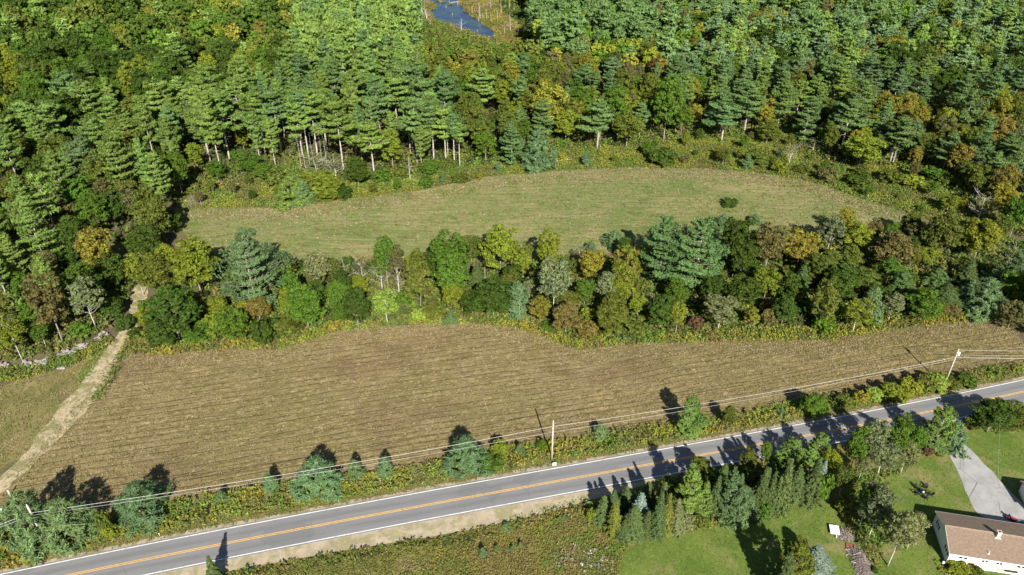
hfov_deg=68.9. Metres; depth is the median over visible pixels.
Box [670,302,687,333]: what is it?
birch tree
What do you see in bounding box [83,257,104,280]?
maple tree
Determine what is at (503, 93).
maple tree
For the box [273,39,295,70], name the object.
pine tree
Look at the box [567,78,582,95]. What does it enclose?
maple tree
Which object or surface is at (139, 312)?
shrub
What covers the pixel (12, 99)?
oak tree
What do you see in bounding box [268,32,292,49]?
oak tree
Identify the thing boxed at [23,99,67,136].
pine tree
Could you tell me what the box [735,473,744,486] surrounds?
spruce tree
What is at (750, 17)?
maple tree
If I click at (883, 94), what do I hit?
maple tree
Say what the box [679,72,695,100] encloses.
pine tree
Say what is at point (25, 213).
pine tree
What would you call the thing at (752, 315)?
maple tree
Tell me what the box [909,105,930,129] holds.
maple tree
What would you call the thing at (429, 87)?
pine tree
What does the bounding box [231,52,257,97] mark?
pine tree
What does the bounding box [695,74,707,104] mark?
maple tree
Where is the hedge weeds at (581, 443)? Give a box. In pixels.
[0,362,1023,567]
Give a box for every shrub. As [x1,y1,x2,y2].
[0,335,16,352]
[0,525,11,549]
[67,321,92,338]
[93,510,112,534]
[100,523,119,539]
[114,313,134,331]
[126,327,141,338]
[133,306,154,324]
[137,298,151,308]
[143,327,174,347]
[159,284,179,294]
[179,318,212,342]
[200,314,217,338]
[216,290,230,303]
[226,259,237,270]
[229,148,246,159]
[249,319,275,344]
[250,284,269,293]
[264,316,279,323]
[265,167,285,185]
[269,264,296,278]
[272,312,304,338]
[295,259,305,270]
[298,164,334,185]
[310,175,343,198]
[337,185,353,200]
[338,256,356,272]
[352,168,371,180]
[365,293,377,306]
[367,260,378,273]
[372,167,392,182]
[393,164,411,178]
[396,289,412,306]
[404,252,412,266]
[410,308,425,320]
[419,174,433,187]
[420,301,446,319]
[438,157,457,169]
[451,172,469,183]
[459,40,469,46]
[476,173,482,178]
[480,453,503,473]
[491,438,508,456]
[540,320,555,332]
[554,139,567,147]
[558,153,565,159]
[558,257,568,263]
[574,318,598,338]
[580,307,596,320]
[585,507,595,519]
[610,156,619,161]
[621,315,647,338]
[634,277,648,291]
[637,242,654,260]
[646,147,678,166]
[679,155,689,163]
[681,510,695,530]
[687,315,703,329]
[694,414,705,428]
[694,513,709,528]
[697,301,711,318]
[717,257,735,272]
[722,197,738,207]
[729,315,738,324]
[743,149,772,166]
[756,502,772,522]
[759,297,779,310]
[759,308,778,326]
[769,160,788,173]
[773,249,787,261]
[780,265,797,276]
[792,164,811,174]
[799,297,818,316]
[806,154,814,159]
[811,311,837,333]
[815,166,838,182]
[818,473,834,500]
[831,305,845,317]
[833,392,854,408]
[835,493,852,514]
[844,170,870,187]
[852,390,870,402]
[861,315,876,327]
[865,386,883,401]
[871,566,879,573]
[878,168,903,182]
[880,381,903,400]
[896,192,904,198]
[896,391,909,403]
[897,375,923,396]
[899,173,924,188]
[908,272,919,285]
[915,204,924,211]
[915,373,938,393]
[920,165,944,181]
[921,445,934,455]
[927,371,950,394]
[936,171,963,188]
[940,302,962,316]
[943,269,953,277]
[945,374,963,389]
[945,559,971,574]
[954,372,980,390]
[961,236,982,247]
[964,415,981,430]
[969,566,986,574]
[975,263,988,272]
[975,275,983,281]
[1017,240,1023,248]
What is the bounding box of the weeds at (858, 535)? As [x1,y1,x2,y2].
[830,491,883,568]
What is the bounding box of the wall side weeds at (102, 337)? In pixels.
[0,332,117,381]
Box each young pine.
[0,488,60,566]
[41,496,102,556]
[109,478,176,539]
[212,490,230,505]
[261,472,279,494]
[272,174,317,212]
[287,453,345,503]
[289,180,317,206]
[346,458,365,481]
[373,456,395,479]
[437,173,445,183]
[437,434,491,480]
[441,312,459,325]
[477,547,488,558]
[493,161,501,172]
[493,545,499,552]
[498,120,524,164]
[500,522,510,532]
[504,281,529,320]
[513,443,525,455]
[520,128,558,173]
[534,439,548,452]
[560,513,569,521]
[581,152,592,166]
[584,241,596,251]
[590,423,613,442]
[602,229,625,250]
[672,482,685,504]
[674,462,705,515]
[675,394,710,439]
[693,481,712,516]
[713,475,727,496]
[714,213,730,230]
[717,465,746,517]
[718,484,768,530]
[742,154,753,169]
[744,214,763,225]
[755,92,781,121]
[767,436,808,475]
[775,534,815,574]
[776,147,784,156]
[792,96,826,141]
[804,432,831,467]
[860,287,884,324]
[885,269,914,300]
[894,119,925,156]
[914,405,959,457]
[919,267,951,288]
[933,419,972,459]
[954,276,1010,323]
[980,251,1023,301]
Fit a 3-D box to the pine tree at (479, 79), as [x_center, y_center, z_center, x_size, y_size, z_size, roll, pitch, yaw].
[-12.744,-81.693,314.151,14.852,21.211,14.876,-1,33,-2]
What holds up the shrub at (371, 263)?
on the belt floor
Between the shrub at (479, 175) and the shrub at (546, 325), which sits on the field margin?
the shrub at (479, 175)
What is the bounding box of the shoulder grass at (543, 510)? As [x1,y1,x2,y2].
[497,496,585,523]
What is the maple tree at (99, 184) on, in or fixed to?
on the ground at (178, 234)
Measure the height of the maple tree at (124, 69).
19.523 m
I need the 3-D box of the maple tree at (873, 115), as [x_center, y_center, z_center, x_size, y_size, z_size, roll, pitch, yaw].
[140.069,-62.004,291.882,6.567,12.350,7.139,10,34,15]
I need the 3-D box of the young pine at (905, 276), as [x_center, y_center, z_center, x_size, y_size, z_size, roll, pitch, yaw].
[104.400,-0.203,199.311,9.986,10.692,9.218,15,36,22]
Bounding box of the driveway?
[942,419,1023,522]
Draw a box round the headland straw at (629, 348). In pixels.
[114,319,1023,368]
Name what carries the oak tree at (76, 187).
on the ground at (178, 234)
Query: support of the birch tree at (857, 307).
on the ground at (178, 234)
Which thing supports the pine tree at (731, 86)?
on the ground at (178, 234)
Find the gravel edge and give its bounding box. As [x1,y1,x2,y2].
[0,376,1023,572]
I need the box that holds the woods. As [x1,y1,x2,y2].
[0,0,1023,77]
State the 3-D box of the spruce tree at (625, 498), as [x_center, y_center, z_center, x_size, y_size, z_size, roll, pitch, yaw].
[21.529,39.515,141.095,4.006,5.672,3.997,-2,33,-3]
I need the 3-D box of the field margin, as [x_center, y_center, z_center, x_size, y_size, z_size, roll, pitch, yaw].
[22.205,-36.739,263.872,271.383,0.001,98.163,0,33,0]
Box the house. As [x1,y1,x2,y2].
[932,511,1023,574]
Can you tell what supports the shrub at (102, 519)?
on the roadside verge at (382, 490)
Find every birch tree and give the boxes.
[0,294,9,325]
[0,318,28,359]
[28,322,51,344]
[30,250,59,274]
[65,275,105,329]
[123,252,144,295]
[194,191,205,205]
[226,180,236,192]
[303,248,332,279]
[328,258,340,276]
[372,287,398,320]
[389,243,403,289]
[521,241,534,258]
[524,277,535,299]
[536,256,571,318]
[564,258,577,287]
[594,271,617,295]
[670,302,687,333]
[702,293,741,327]
[716,148,732,163]
[747,131,753,139]
[770,156,777,161]
[786,133,796,146]
[818,213,846,248]
[835,463,857,496]
[841,297,875,331]
[854,457,872,478]
[855,487,881,524]
[857,485,903,536]
[858,477,893,518]
[862,417,891,469]
[865,184,874,198]
[868,439,905,474]
[879,510,922,565]
[880,291,904,321]
[884,412,915,467]
[897,441,922,473]
[906,511,931,548]
[993,213,1014,244]
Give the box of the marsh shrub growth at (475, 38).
[417,19,494,45]
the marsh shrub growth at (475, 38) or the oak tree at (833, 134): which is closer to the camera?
the oak tree at (833, 134)
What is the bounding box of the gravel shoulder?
[156,474,677,574]
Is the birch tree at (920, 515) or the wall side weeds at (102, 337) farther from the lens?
the wall side weeds at (102, 337)
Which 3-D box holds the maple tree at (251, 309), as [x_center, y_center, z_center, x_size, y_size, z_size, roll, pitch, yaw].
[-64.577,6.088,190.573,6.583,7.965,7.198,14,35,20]
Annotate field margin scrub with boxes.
[179,131,1020,244]
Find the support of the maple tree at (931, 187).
on the field margin
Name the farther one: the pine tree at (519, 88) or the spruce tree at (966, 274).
the pine tree at (519, 88)
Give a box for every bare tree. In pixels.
[297,149,328,172]
[318,155,344,178]
[339,260,353,275]
[352,257,370,275]
[369,258,389,288]
[574,244,586,264]
[786,144,799,162]
[806,137,824,151]
[969,188,996,216]
[1005,241,1022,260]
[1015,124,1023,134]
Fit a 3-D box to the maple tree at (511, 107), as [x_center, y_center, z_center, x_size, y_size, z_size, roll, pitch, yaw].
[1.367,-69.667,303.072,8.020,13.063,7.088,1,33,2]
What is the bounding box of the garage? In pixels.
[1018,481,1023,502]
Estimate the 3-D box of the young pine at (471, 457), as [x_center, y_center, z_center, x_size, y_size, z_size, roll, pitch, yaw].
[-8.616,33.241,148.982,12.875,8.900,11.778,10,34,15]
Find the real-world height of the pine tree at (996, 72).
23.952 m
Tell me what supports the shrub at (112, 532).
on the roadside verge at (382, 490)
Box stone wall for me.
[0,331,109,368]
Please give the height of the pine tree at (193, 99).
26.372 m
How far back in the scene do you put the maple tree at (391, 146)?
266.56 m
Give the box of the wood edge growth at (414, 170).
[157,115,1023,237]
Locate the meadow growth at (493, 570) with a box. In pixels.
[225,501,630,574]
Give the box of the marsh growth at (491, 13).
[421,0,521,45]
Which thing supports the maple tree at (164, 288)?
on the belt floor
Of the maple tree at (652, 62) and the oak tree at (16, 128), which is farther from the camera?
the maple tree at (652, 62)
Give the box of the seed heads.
[553,543,613,571]
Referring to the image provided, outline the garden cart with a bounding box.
[829,524,839,537]
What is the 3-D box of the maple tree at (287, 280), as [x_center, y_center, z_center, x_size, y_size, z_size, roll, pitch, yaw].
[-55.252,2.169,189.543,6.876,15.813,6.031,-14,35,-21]
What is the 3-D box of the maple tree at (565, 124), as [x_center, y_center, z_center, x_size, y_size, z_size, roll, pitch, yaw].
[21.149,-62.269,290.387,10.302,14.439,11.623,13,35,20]
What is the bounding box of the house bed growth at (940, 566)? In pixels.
[935,559,984,574]
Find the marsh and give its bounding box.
[422,0,521,44]
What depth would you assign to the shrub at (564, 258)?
214.49 m
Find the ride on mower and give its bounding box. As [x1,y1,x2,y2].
[1005,514,1017,522]
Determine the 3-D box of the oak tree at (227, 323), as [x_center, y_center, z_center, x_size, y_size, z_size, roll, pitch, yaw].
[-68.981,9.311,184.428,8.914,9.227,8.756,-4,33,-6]
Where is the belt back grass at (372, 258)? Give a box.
[175,225,909,268]
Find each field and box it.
[0,320,1023,512]
[0,345,106,468]
[181,167,910,262]
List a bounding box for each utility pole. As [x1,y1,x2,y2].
[26,504,44,541]
[551,420,553,460]
[946,349,960,378]
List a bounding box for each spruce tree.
[205,555,222,574]
[464,262,484,290]
[591,495,610,527]
[603,500,622,540]
[607,489,624,514]
[615,520,629,543]
[618,486,633,512]
[621,504,646,546]
[628,492,650,520]
[635,481,656,509]
[639,510,653,541]
[650,491,666,542]
[652,482,667,513]
[661,493,673,539]
[666,498,686,539]
[703,475,722,520]
[714,463,729,478]
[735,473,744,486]
[736,467,750,486]
[747,467,769,516]
[753,467,772,494]
[756,461,779,482]
[761,471,776,515]
[769,476,782,520]
[773,459,793,518]
[773,552,794,574]
[776,458,790,506]
[789,467,807,504]
[794,544,836,574]
[795,265,810,293]
[798,457,824,512]
[821,460,827,475]
[919,416,936,454]
[931,283,962,310]
[947,258,978,296]
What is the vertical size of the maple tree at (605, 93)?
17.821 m
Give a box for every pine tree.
[0,110,26,168]
[0,124,23,172]
[0,214,18,264]
[0,232,28,280]
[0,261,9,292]
[1,174,42,249]
[8,99,44,148]
[10,198,68,262]
[22,114,54,154]
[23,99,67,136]
[25,170,61,239]
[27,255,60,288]
[42,149,80,203]
[45,69,85,106]
[57,143,83,176]
[59,78,101,116]
[62,135,94,173]
[67,115,106,154]
[76,60,97,81]
[78,131,155,190]
[95,93,129,129]
[98,77,121,112]
[103,116,139,139]
[126,94,157,150]
[132,137,156,195]
[141,149,171,208]
[142,77,181,113]
[146,62,157,76]
[152,103,183,153]
[154,55,161,66]
[155,116,181,154]
[161,75,189,109]
[165,41,194,68]
[165,96,181,147]
[166,107,185,152]
[173,104,190,148]
[181,76,214,146]
[181,88,200,143]
[182,108,197,141]
[186,63,215,88]
[186,94,212,160]
[191,124,208,156]
[192,90,225,163]
[195,61,233,95]
[204,86,244,161]
[209,227,295,308]
[212,77,255,142]
[215,97,233,148]
[227,55,254,81]
[230,96,242,138]
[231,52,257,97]
[236,85,265,148]
[238,90,271,153]
[241,111,266,161]
[246,87,292,154]
[254,62,271,83]
[254,71,267,89]
[256,73,269,90]
[260,117,281,163]
[263,78,277,114]
[267,78,284,136]
[268,84,290,141]
[271,76,286,99]
[272,60,288,89]
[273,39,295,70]
[273,58,292,92]
[283,87,319,155]
[283,99,310,158]
[284,73,300,89]
[285,88,302,145]
[286,52,309,78]
[293,41,313,67]
[300,73,320,136]
[300,88,325,154]
[302,85,337,151]
[303,111,318,143]
[305,65,314,80]
[309,97,356,170]
[310,70,328,93]
[315,38,335,83]
[319,63,336,87]
[322,53,335,79]
[326,56,344,93]
[326,90,341,134]
[331,37,349,74]
[333,36,350,73]
[339,71,366,109]
[340,81,363,118]
[341,115,359,151]
[343,119,390,173]
[350,41,378,87]
[350,103,367,158]
[353,48,363,63]
[355,70,366,119]
[359,95,380,156]
[362,80,391,143]
[364,73,384,121]
[365,64,380,81]
[375,52,385,80]
[377,33,397,57]
[377,45,390,82]
[377,72,421,136]
[381,111,398,136]
[384,56,406,110]
[386,62,400,111]
[388,41,403,84]
[389,44,407,74]
[393,61,420,94]
[395,103,416,151]
[396,97,433,164]
[399,77,439,142]
[408,52,427,79]
[410,64,427,87]
[411,96,444,158]
[411,124,432,171]
[413,44,430,86]
[422,90,440,149]
[423,105,457,161]
[432,65,443,90]
[433,72,461,108]
[436,68,460,146]
[438,118,451,152]
[444,112,464,159]
[451,122,468,167]
[464,66,496,104]
[509,76,530,104]
[513,106,529,133]
[514,52,530,78]
[528,98,554,137]
[562,85,573,100]
[572,64,590,86]
[574,98,613,149]
[584,63,598,88]
[585,71,602,94]
[601,57,623,82]
[602,69,616,92]
[632,101,650,137]
[640,214,688,281]
[650,216,730,288]
[651,62,661,81]
[664,55,689,82]
[664,70,673,87]
[671,52,689,72]
[673,82,689,132]
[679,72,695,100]
[684,53,701,73]
[688,71,698,82]
[693,66,707,86]
[701,101,740,142]
[703,84,720,125]
[704,52,718,82]
[706,66,717,90]
[714,56,734,77]
[714,90,739,131]
[716,57,736,79]
[716,75,730,97]
[728,82,734,95]
[730,81,768,133]
[733,69,750,97]
[739,59,755,75]
[740,67,754,83]
[751,64,763,81]
[752,64,764,87]
[756,78,771,91]
[757,59,772,86]
[768,60,790,94]
[768,67,780,94]
[770,79,795,123]
[772,70,794,102]
[785,87,798,119]
[789,57,806,77]
[792,79,805,110]
[795,80,813,120]
[807,73,829,102]
[809,83,831,123]
[819,53,849,97]
[820,50,834,67]
[825,101,842,126]
[827,97,882,146]
[831,67,856,96]
[844,69,857,94]
[846,62,859,87]
[846,79,877,114]
[852,71,864,85]
[862,55,878,79]
[865,110,893,138]
[868,53,885,69]
[870,68,886,90]
[871,85,882,94]
[875,56,899,92]
[877,100,895,137]
[878,114,921,163]
[888,69,911,93]
[896,57,919,88]
[897,87,906,94]
[898,64,913,85]
[899,78,915,91]
[910,74,931,97]
[912,53,937,88]
[912,85,932,103]
[918,56,931,74]
[927,60,941,71]
[930,90,948,108]
[934,131,960,169]
[938,56,952,77]
[946,74,980,108]
[946,132,997,170]
[947,79,963,99]
[956,88,989,125]
[970,58,990,80]
[975,66,1007,107]
[978,115,997,137]
[982,150,1012,192]
[993,69,1010,83]
[995,60,1014,69]
[995,131,1023,167]
[998,64,1014,76]
[1004,144,1023,174]
[1005,62,1023,94]
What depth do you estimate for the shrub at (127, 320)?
188.16 m
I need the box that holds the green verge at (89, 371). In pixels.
[78,347,104,383]
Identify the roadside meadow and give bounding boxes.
[223,405,1023,574]
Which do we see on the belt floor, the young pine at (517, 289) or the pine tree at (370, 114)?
the young pine at (517, 289)
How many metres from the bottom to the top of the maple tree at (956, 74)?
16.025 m
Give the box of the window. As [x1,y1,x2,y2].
[1003,569,1018,573]
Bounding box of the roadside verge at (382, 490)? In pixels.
[0,363,1023,569]
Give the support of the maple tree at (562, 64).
on the ground at (178, 234)
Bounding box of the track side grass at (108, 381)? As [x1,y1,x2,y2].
[90,352,129,399]
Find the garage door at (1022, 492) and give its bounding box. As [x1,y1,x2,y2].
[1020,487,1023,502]
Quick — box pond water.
[426,0,496,44]
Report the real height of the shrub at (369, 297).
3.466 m
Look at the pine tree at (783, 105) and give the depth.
296.57 m
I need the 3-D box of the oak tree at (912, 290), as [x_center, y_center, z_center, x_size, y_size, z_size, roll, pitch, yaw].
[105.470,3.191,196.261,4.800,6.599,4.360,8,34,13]
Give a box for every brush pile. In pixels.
[180,192,209,207]
[838,526,854,542]
[846,545,873,574]
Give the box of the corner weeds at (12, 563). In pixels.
[0,511,52,568]
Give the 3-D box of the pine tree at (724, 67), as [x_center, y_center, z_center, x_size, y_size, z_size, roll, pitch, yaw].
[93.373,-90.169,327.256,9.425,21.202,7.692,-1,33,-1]
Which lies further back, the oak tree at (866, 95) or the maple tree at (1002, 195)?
the oak tree at (866, 95)
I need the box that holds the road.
[0,379,1023,574]
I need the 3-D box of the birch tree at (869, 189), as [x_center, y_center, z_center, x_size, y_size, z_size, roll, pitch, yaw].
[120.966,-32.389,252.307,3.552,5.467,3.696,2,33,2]
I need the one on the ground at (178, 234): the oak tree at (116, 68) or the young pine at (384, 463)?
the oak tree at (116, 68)
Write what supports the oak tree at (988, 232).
on the belt floor
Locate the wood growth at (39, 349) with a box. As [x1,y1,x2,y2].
[0,255,136,360]
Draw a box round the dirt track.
[0,284,148,492]
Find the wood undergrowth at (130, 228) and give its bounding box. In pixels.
[0,0,1023,358]
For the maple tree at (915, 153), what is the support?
on the ground at (178, 234)
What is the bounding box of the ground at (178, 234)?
[0,0,1023,515]
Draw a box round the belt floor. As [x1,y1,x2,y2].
[137,240,1023,345]
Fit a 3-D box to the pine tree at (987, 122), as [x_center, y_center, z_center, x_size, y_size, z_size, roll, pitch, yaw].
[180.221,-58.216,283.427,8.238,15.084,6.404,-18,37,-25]
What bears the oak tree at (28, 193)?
on the ground at (178, 234)
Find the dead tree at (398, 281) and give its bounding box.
[394,268,404,291]
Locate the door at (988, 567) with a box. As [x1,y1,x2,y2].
[984,563,993,570]
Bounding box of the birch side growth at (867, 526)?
[844,455,921,554]
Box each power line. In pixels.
[31,432,551,515]
[32,427,547,512]
[556,359,954,431]
[558,357,954,425]
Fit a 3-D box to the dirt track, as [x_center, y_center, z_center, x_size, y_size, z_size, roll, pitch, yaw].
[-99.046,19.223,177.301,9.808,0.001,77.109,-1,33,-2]
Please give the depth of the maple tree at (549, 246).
205.94 m
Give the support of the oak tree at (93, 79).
on the ground at (178, 234)
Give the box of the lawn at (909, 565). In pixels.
[618,430,1023,574]
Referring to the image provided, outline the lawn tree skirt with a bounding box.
[632,513,783,544]
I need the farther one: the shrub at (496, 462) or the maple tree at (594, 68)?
the maple tree at (594, 68)
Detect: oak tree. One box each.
[0,78,9,108]
[0,112,20,138]
[0,158,11,190]
[0,170,30,201]
[0,208,17,241]
[3,90,50,135]
[4,138,33,169]
[7,38,28,58]
[10,59,49,78]
[14,52,37,72]
[15,70,50,94]
[16,190,43,224]
[18,155,50,188]
[19,74,46,104]
[26,39,60,66]
[27,149,57,164]
[36,133,72,168]
[37,91,80,138]
[44,62,62,83]
[47,168,72,193]
[49,56,78,73]
[51,61,89,88]
[52,247,83,271]
[55,215,87,247]
[58,174,88,210]
[58,260,106,313]
[59,28,89,58]
[59,96,84,128]
[72,187,109,236]
[78,46,90,62]
[80,154,114,189]
[81,112,104,140]
[86,46,111,72]
[89,76,100,92]
[90,78,122,105]
[91,27,120,55]
[91,252,127,292]
[92,188,126,227]
[93,68,110,79]
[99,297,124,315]
[106,118,134,137]
[107,179,137,212]
[108,48,138,86]
[108,67,129,85]
[113,64,131,86]
[113,129,145,179]
[113,255,129,281]
[115,109,132,117]
[119,232,147,256]
[121,93,137,111]
[125,184,171,237]
[128,67,151,94]
[131,109,159,131]
[131,224,161,254]
[132,43,157,60]
[133,253,172,287]
[137,123,166,153]
[141,287,203,344]
[145,44,166,63]
[145,88,166,114]
[148,63,171,79]
[155,51,183,74]
[156,209,181,234]
[157,73,182,88]
[160,150,190,193]
[165,35,197,69]
[168,236,220,294]
[179,36,203,66]
[179,72,187,81]
[185,71,194,86]
[206,179,215,191]
[211,305,250,339]
[214,62,232,76]
[214,68,230,81]
[216,49,233,63]
[219,37,243,55]
[235,57,262,72]
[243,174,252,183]
[251,47,272,64]
[256,61,270,78]
[265,44,287,65]
[266,65,293,83]
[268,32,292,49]
[270,270,286,288]
[285,283,328,326]
[299,72,314,85]
[310,279,327,303]
[342,286,370,326]
[345,157,369,185]
[384,244,404,261]
[403,266,435,305]
[420,251,441,279]
[423,63,437,78]
[429,229,472,269]
[450,88,468,116]
[455,67,466,77]
[457,101,486,143]
[459,290,484,314]
[467,92,482,106]
[468,113,494,156]
[468,275,514,314]
[478,223,520,273]
[484,54,495,64]
[486,62,496,68]
[486,113,499,132]
[489,67,513,93]
[496,99,511,117]
[497,110,520,144]
[500,264,522,280]
[515,89,541,120]
[528,53,539,61]
[531,68,553,92]
[537,60,564,89]
[540,50,546,59]
[560,69,572,88]
[561,52,578,73]
[596,301,629,333]
[601,51,620,73]
[611,67,636,93]
[616,237,633,255]
[623,63,636,77]
[637,38,658,61]
[639,72,660,99]
[641,140,654,152]
[648,294,677,328]
[690,12,708,31]
[695,128,703,138]
[700,274,728,300]
[719,216,755,250]
[723,272,762,313]
[725,236,759,274]
[737,147,745,156]
[739,135,749,146]
[752,24,780,47]
[753,87,767,101]
[755,120,782,142]
[771,296,801,326]
[774,47,786,65]
[777,271,810,300]
[779,55,802,74]
[799,392,828,419]
[801,252,835,285]
[812,58,835,88]
[818,98,834,127]
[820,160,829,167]
[820,218,844,245]
[821,125,840,154]
[822,263,861,297]
[851,86,878,111]
[853,265,880,294]
[864,282,893,302]
[876,228,896,240]
[883,40,908,71]
[898,50,924,70]
[903,286,948,322]
[903,288,916,309]
[906,235,920,245]
[913,131,938,159]
[915,43,938,67]
[915,104,932,119]
[919,211,964,258]
[928,70,948,102]
[936,127,962,150]
[958,161,976,180]
[961,126,985,150]
[962,217,1007,257]
[964,163,994,194]
[968,397,1019,433]
[972,100,990,123]
[985,47,1000,67]
[995,299,1023,327]
[1001,197,1023,237]
[1003,53,1023,82]
[1005,399,1023,431]
[1007,94,1023,109]
[1009,104,1023,132]
[1009,107,1020,117]
[1018,171,1023,188]
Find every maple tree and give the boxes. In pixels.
[0,60,9,90]
[0,94,10,110]
[2,71,22,98]
[3,50,28,71]
[4,75,16,92]
[10,271,32,297]
[14,302,36,327]
[19,271,69,343]
[57,202,77,222]
[72,225,114,262]
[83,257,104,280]
[91,178,111,216]
[114,25,127,49]
[114,183,139,217]
[116,59,135,86]
[120,85,132,101]
[131,54,150,72]
[143,6,154,16]
[153,242,177,275]
[154,284,176,304]
[179,290,196,301]
[184,142,202,169]
[195,50,216,67]
[203,295,227,314]
[205,160,225,179]
[230,300,248,315]
[232,48,250,58]
[233,127,248,148]
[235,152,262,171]
[244,295,271,320]
[247,190,256,198]
[252,20,265,33]
[252,162,273,181]
[273,186,279,194]
[276,286,290,313]
[280,268,300,303]
[305,271,325,281]
[326,279,351,305]
[330,302,345,322]
[331,269,351,285]
[351,274,368,290]
[368,182,376,194]
[373,235,397,286]
[380,128,403,168]
[393,178,401,188]
[405,247,427,276]
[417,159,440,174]
[422,52,428,73]
[431,252,471,288]
[433,50,451,71]
[441,283,464,310]
[448,73,461,90]
[459,80,470,93]
[460,51,479,70]
[464,60,481,90]
[464,234,483,263]
[469,98,481,106]
[474,130,495,159]
[486,67,494,75]
[494,79,513,103]
[499,60,519,82]
[501,268,521,289]
[504,52,519,68]
[506,101,524,121]
[513,83,532,104]
[513,249,531,280]
[518,118,531,145]
[524,65,540,90]
[525,57,537,72]
[527,294,551,319]
[528,78,570,133]
[535,227,561,269]
[536,58,551,68]
[552,300,582,332]
[554,110,579,139]
[554,290,579,309]
[558,61,567,70]
[561,54,573,71]
[561,100,571,118]
[565,99,586,136]
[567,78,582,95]
[571,85,595,105]
[574,52,594,80]
[574,278,594,303]
[577,9,589,23]
[578,95,594,131]
[578,249,605,279]
[582,85,600,100]
[591,64,601,84]
[600,291,626,309]
[602,86,622,124]
[604,82,627,133]
[605,276,630,298]
[611,108,645,145]
[612,244,642,288]
[623,89,632,105]
[627,103,643,121]
[628,87,641,99]
[628,291,647,312]
[629,94,636,101]
[630,96,646,116]
[633,75,642,90]
[634,63,644,77]
[644,87,665,129]
[648,56,660,73]
[650,74,684,141]
[651,58,668,80]
[660,475,672,488]
[665,276,688,303]
[672,103,693,135]
[682,133,691,146]
[684,78,702,105]
[685,103,702,127]
[687,456,713,480]
[690,35,699,48]
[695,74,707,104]
[714,146,723,153]
[721,405,735,426]
[730,56,741,81]
[735,43,751,60]
[738,447,758,470]
[743,306,759,327]
[747,12,755,28]
[747,230,764,246]
[752,10,776,22]
[754,98,775,120]
[754,265,783,300]
[756,222,788,265]
[761,441,772,462]
[783,227,820,266]
[790,69,806,87]
[803,60,815,78]
[809,277,839,330]
[818,6,831,21]
[819,121,835,147]
[822,449,842,474]
[823,249,842,265]
[831,95,847,106]
[836,208,856,226]
[839,243,864,266]
[840,79,857,95]
[841,218,875,246]
[842,134,887,167]
[845,129,863,161]
[846,425,870,466]
[854,125,872,134]
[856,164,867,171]
[865,113,879,134]
[867,217,884,245]
[868,230,917,272]
[875,33,908,52]
[875,255,902,285]
[876,90,891,106]
[878,117,894,149]
[879,94,903,114]
[882,222,900,231]
[888,125,913,145]
[895,102,913,118]
[897,108,917,118]
[898,211,926,234]
[901,91,918,108]
[901,423,928,456]
[904,243,921,269]
[906,222,925,241]
[907,145,924,161]
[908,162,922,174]
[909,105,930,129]
[916,97,926,106]
[918,245,942,264]
[926,181,939,196]
[932,106,959,143]
[932,114,958,144]
[935,89,951,110]
[939,193,963,210]
[946,62,968,84]
[947,143,977,172]
[951,99,970,127]
[956,124,970,135]
[959,258,976,268]
[960,197,968,206]
[979,111,996,128]
[982,133,1005,152]
[985,82,1009,105]
[986,113,1017,139]
[988,163,1021,197]
[991,93,1014,114]
[991,183,1019,213]
[995,134,1023,143]
[997,269,1023,298]
[1007,172,1021,186]
[1011,74,1023,94]
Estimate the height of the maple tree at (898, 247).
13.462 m
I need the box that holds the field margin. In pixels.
[179,134,1017,246]
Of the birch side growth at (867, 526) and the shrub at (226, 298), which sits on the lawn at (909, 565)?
the birch side growth at (867, 526)
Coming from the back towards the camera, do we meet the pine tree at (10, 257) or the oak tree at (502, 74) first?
the oak tree at (502, 74)
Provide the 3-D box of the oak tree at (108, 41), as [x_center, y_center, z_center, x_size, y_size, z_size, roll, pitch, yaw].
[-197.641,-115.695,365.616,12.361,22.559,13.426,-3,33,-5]
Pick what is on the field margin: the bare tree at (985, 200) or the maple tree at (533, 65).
the bare tree at (985, 200)
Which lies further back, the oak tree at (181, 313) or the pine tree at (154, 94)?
the pine tree at (154, 94)
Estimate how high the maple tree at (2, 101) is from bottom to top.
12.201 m
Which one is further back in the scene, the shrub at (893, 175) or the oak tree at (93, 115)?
the oak tree at (93, 115)
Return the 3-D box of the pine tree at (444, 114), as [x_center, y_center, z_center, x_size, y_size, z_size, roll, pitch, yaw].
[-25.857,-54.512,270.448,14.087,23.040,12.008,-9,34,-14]
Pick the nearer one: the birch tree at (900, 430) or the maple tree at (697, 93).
the birch tree at (900, 430)
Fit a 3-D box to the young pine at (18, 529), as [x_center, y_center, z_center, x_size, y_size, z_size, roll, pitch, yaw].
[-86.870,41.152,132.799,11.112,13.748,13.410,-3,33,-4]
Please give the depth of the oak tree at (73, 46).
360.88 m
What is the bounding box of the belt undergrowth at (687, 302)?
[132,229,1023,346]
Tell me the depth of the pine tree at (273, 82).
288.89 m

